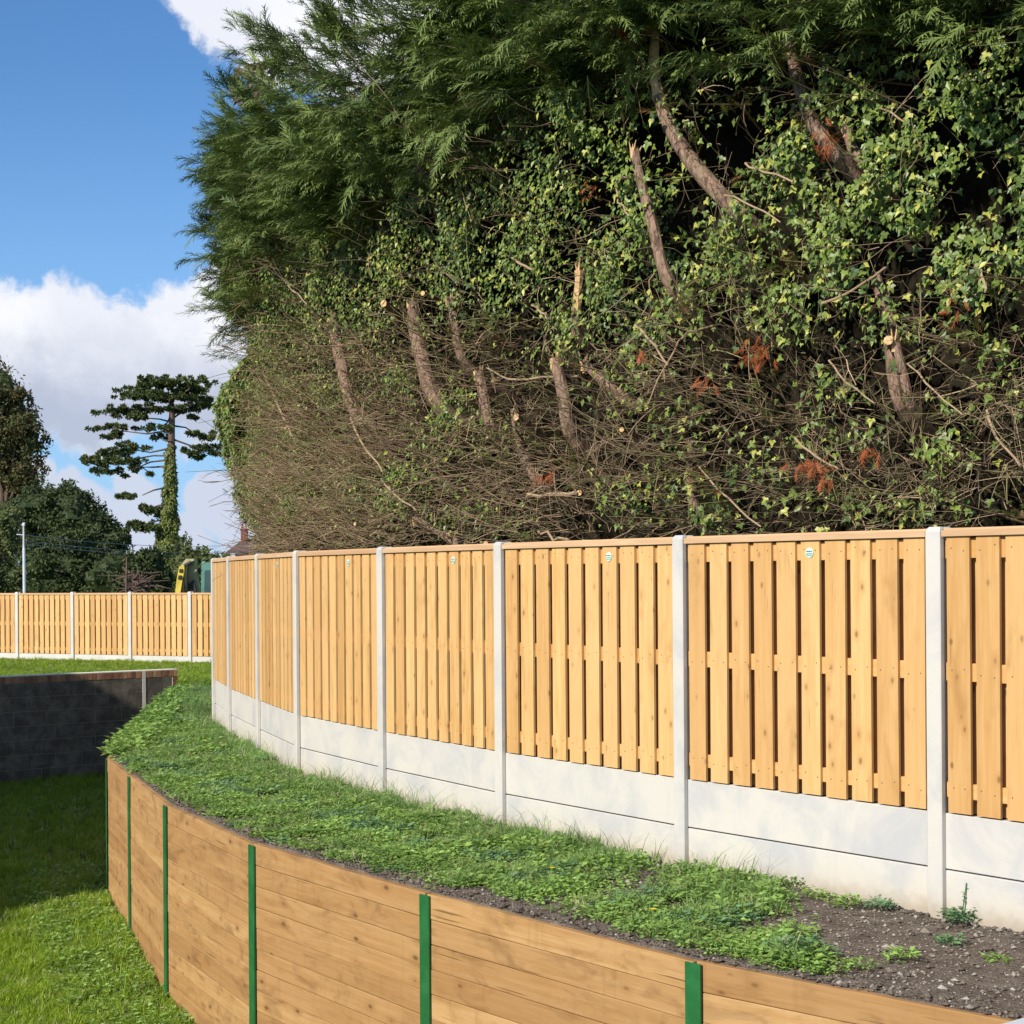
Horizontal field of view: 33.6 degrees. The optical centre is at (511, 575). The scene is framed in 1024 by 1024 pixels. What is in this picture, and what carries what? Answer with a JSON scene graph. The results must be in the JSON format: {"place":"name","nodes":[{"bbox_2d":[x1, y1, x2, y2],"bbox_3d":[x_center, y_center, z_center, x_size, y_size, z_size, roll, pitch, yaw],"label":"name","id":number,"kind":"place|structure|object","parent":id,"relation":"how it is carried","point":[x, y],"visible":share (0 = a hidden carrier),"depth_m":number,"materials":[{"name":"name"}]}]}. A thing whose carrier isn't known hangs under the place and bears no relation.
{"place":"outdoors","nodes":[
{"label":"outdoors","id":0,"kind":"place"},
{"bbox_2d":[0,589,137,654],"bbox_3d":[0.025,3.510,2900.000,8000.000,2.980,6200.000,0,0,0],"label":"ground","id":1,"kind":"structure","parent":0,"point":[55,653],"depth_m":45.75,"materials":[{"name":"green plant"}]},
{"bbox_2d":[0,501,34,592],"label":"tree","id":2,"kind":"object","parent":1,"relation":"on","point":[11,580],"visible":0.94,"depth_m":67.76,"materials":[{"name":"green plant"}]},
{"bbox_2d":[16,522,25,592],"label":"utility pole","id":3,"kind":"object","parent":1,"relation":"on","point":[24,564],"visible":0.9,"depth_m":57.97,"materials":[{"name":"grey metal"}]},
{"bbox_2d":[26,535,242,546],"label":"overhead wire","id":4,"kind":"object","parent":3,"relation":"attached to","point":[115,543],"visible":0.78,"depth_m":69.05,"materials":[{"name":"black"}]},
{"bbox_2d":[28,541,256,552],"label":"overhead wire","id":5,"kind":"object","parent":3,"relation":"attached to","point":[111,549],"visible":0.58,"depth_m":67.08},
{"bbox_2d":[26,544,261,555],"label":"overhead wire","id":6,"kind":"object","parent":3,"relation":"attached to","point":[86,550],"visible":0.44,"depth_m":63.91,"materials":[{"name":"black"}]},
{"bbox_2d":[0,355,53,565],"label":"tree","id":7,"kind":"object","parent":1,"relation":"on","point":[20,443],"visible":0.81,"depth_m":77.56,"materials":[{"name":"green plant"}]},
{"bbox_2d":[2,478,135,592],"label":"tree","id":8,"kind":"object","parent":1,"relation":"on","point":[65,509],"visible":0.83,"depth_m":73.37,"materials":[{"name":"green plant"}]},
{"bbox_2d":[0,592,210,661],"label":"panel fence","id":9,"kind":"object","parent":1,"relation":"on","point":[133,625],"visible":0.38,"depth_m":41.43,"materials":[{"name":"wood"}]},
{"bbox_2d":[97,557,170,592],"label":"brushwood","id":10,"kind":"object","parent":1,"relation":"on","point":[133,586],"visible":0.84,"depth_m":59.85,"materials":[{"name":"brown plant"}]},
{"bbox_2d":[105,545,176,592],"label":"bush","id":11,"kind":"object","parent":1,"relation":"on","point":[150,559],"visible":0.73,"depth_m":65.75,"materials":[{"name":"green plant"}]},
{"bbox_2d":[79,373,221,592],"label":"pine tree","id":12,"kind":"object","parent":1,"relation":"on","point":[166,529],"visible":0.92,"depth_m":99.70,"materials":[{"name":"green plant"}]},
{"bbox_2d":[168,531,192,589],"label":"bush","id":13,"kind":"object","parent":1,"relation":"on","point":[183,541],"visible":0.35,"depth_m":81.80,"materials":[{"name":"green plant"}]},
{"bbox_2d":[175,559,210,592],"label":"excavator","id":14,"kind":"object","parent":1,"relation":"on","point":[188,580],"visible":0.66,"depth_m":51.91,"materials":[{"name":"yellow paint"}]},
{"bbox_2d":[204,570,210,592],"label":"window","id":15,"kind":"structure","parent":14,"relation":"in","point":[207,575],"depth_m":51.92,"materials":[{"name":"glass"}]},
{"bbox_2d":[168,544,231,590],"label":"bush","id":16,"kind":"object","parent":1,"relation":"on","point":[199,554],"visible":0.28,"depth_m":69.91,"materials":[{"name":"green plant"}]},
{"bbox_2d":[221,524,264,557],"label":"house","id":17,"kind":"structure","parent":1,"relation":"on","point":[244,533],"depth_m":111.41,"materials":[{"name":"tile"}]},
{"bbox_2d":[0,771,198,1023],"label":"lawn","id":18,"kind":"structure","parent":0,"point":[82,855],"depth_m":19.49,"materials":[{"name":"green plant"}]},
{"bbox_2d":[0,669,177,784],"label":"block wall","id":19,"kind":"structure","parent":18,"relation":"on","point":[55,723],"depth_m":26.84,"materials":[{"name":"concrete"}]},
{"bbox_2d":[105,753,1013,1023],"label":"retaining wall","id":20,"kind":"structure","parent":18,"relation":"on","point":[226,926],"depth_m":10.43,"materials":[{"name":"brown wood"}]},
{"bbox_2d":[1003,1018,1023,1023],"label":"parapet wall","id":21,"kind":"structure","parent":18,"relation":"on","point":[1019,1021],"depth_m":3.01,"materials":[{"name":"white concrete"}]},
{"bbox_2d":[0,655,211,755],"bbox_3d":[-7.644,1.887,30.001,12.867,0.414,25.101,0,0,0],"label":"field grass","id":22,"kind":"structure","parent":0,"point":[137,729],"depth_m":29.86,"materials":[{"name":"green plant"}]},
{"bbox_2d":[0,0,452,564],"label":"sky","id":23,"kind":"structure","parent":0,"point":[99,99],"materials":[{"name":"blue"}]},
{"bbox_2d":[112,695,1023,1019],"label":"bank soil","id":24,"kind":"structure","parent":0,"point":[992,975],"depth_m":8.44,"materials":[{"name":"brown soil"}]},
{"bbox_2d":[230,62,277,466],"bbox_3d":[-3.654,-3.595,24.313,0.752,7.562,0.832,0,0,0],"label":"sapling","id":25,"kind":"object","parent":24,"relation":"on","point":[253,86],"visible":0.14,"depth_m":24.10,"materials":[{"name":"plant"}]},
{"bbox_2d":[174,4,454,737],"bbox_3d":[-1.741,-2.133,20.467,4.577,8.308,6.380,0,0,-18],"label":"conifer tree","id":26,"kind":"object","parent":24,"relation":"on","point":[250,217],"visible":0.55,"depth_m":19.33,"materials":[{"name":"green plant"}]},
{"bbox_2d":[173,27,465,555],"bbox_3d":[-2.338,-5.713,25.592,4.998,15.475,8.322,0,0,0],"label":"conifer tree","id":27,"kind":"object","parent":24,"relation":"on","point":[232,317],"visible":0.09,"depth_m":23.05,"materials":[{"name":"green plant"}]},
{"bbox_2d":[238,0,530,753],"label":"conifer tree","id":28,"kind":"object","parent":24,"relation":"on","point":[331,166],"visible":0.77,"depth_m":16.31,"materials":[{"name":"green plant"}]},
{"bbox_2d":[324,0,615,762],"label":"conifer tree","id":29,"kind":"object","parent":24,"relation":"on","point":[413,48],"visible":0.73,"depth_m":14.79,"materials":[{"name":"green plant"}]},
{"bbox_2d":[108,679,859,975],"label":"weeds","id":30,"kind":"object","parent":24,"relation":"on","point":[245,778],"visible":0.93,"depth_m":11.12,"materials":[{"name":"green plant"}]},
{"bbox_2d":[393,0,720,773],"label":"conifer tree","id":31,"kind":"object","parent":24,"relation":"on","point":[513,72],"visible":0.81,"depth_m":13.70,"materials":[{"name":"green plant"}]},
{"bbox_2d":[210,3,1023,553],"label":"ivy","id":32,"kind":"object","parent":31,"relation":"attached to","point":[966,113],"visible":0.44,"depth_m":12.03,"materials":[{"name":"green plant"}]},
{"bbox_2d":[134,772,1023,1017],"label":"pebbles","id":33,"kind":"object","parent":24,"relation":"on","point":[925,931],"visible":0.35,"depth_m":8.35,"materials":[{"name":"grey gravel"}]},
{"bbox_2d":[211,526,1023,931],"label":"panel fence","id":34,"kind":"object","parent":24,"relation":"on","point":[831,674],"visible":0.97,"depth_m":10.55,"materials":[{"name":"wood"}]},
{"bbox_2d":[491,0,835,795],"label":"conifer tree","id":35,"kind":"object","parent":24,"relation":"on","point":[737,146],"visible":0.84,"depth_m":12.63,"materials":[{"name":"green plant"}]},
{"bbox_2d":[716,866,766,881],"bbox_3d":[1.342,1.766,9.933,0.310,0.106,0.295,0,0,0],"label":"weed","id":36,"kind":"object","parent":24,"relation":"on","point":[744,874],"visible":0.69,"depth_m":9.92,"materials":[{"name":"green plant"}]},
{"bbox_2d":[776,874,807,889],"bbox_3d":[1.647,1.781,9.879,0.227,0.081,0.258,0,0,0],"label":"weed","id":37,"kind":"object","parent":24,"relation":"on","point":[786,881],"visible":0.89,"depth_m":9.84,"materials":[{"name":"green plant"}]},
{"bbox_2d":[620,0,1000,814],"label":"conifer tree","id":38,"kind":"object","parent":24,"relation":"on","point":[856,464],"visible":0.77,"depth_m":11.54,"materials":[{"name":"green plant"}]},
{"bbox_2d":[800,885,831,899],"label":"weed","id":39,"kind":"object","parent":24,"relation":"on","point":[812,892],"visible":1,"depth_m":9.54,"materials":[{"name":"green plant"}]},
{"bbox_2d":[822,892,863,908],"bbox_3d":[1.821,1.777,9.300,0.211,0.093,0.236,0,0,0],"label":"weed","id":40,"kind":"object","parent":24,"relation":"on","point":[838,900],"visible":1,"depth_m":9.28,"materials":[{"name":"green plant"}]},
{"bbox_2d":[840,955,877,969],"bbox_3d":[1.609,1.791,7.860,0.143,0.063,0.172,0,0,-39],"label":"weed","id":41,"kind":"object","parent":24,"relation":"on","point":[856,960],"visible":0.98,"depth_m":7.85,"materials":[{"name":"green plant"}]},
{"bbox_2d":[860,894,897,908],"bbox_3d":[1.998,1.775,9.222,0.215,0.068,0.182,0,0,41],"label":"weed","id":42,"kind":"object","parent":24,"relation":"on","point":[880,902],"visible":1,"depth_m":9.22,"materials":[{"name":"green plant"}]},
{"bbox_2d":[880,945,921,963],"bbox_3d":[1.834,1.786,8.002,0.197,0.082,0.184,0,0,13],"label":"weed","id":43,"kind":"object","parent":24,"relation":"on","point":[897,954],"visible":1,"depth_m":8.00,"materials":[{"name":"green plant"}]},
{"bbox_2d":[784,0,1023,819],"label":"conifer tree","id":44,"kind":"object","parent":24,"relation":"on","point":[1002,485],"visible":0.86,"depth_m":10.67,"materials":[{"name":"green plant"}]},
{"bbox_2d":[932,932,967,945],"bbox_3d":[2.151,1.792,8.325,0.182,0.068,0.183,0,0,0],"label":"weed","id":45,"kind":"object","parent":24,"relation":"on","point":[947,938],"visible":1,"depth_m":8.33,"materials":[{"name":"green plant"}]},
{"bbox_2d":[936,883,981,923],"bbox_3d":[2.350,1.720,8.905,0.261,0.213,0.254,0,0,-19],"label":"weed","id":46,"kind":"object","parent":24,"relation":"on","point":[953,913],"visible":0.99,"depth_m":8.87,"materials":[{"name":"green plant"}]},
{"bbox_2d":[980,951,1013,963],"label":"weed","id":47,"kind":"object","parent":24,"relation":"on","point":[995,956],"visible":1,"depth_m":7.94,"materials":[{"name":"green plant"}]}
]}

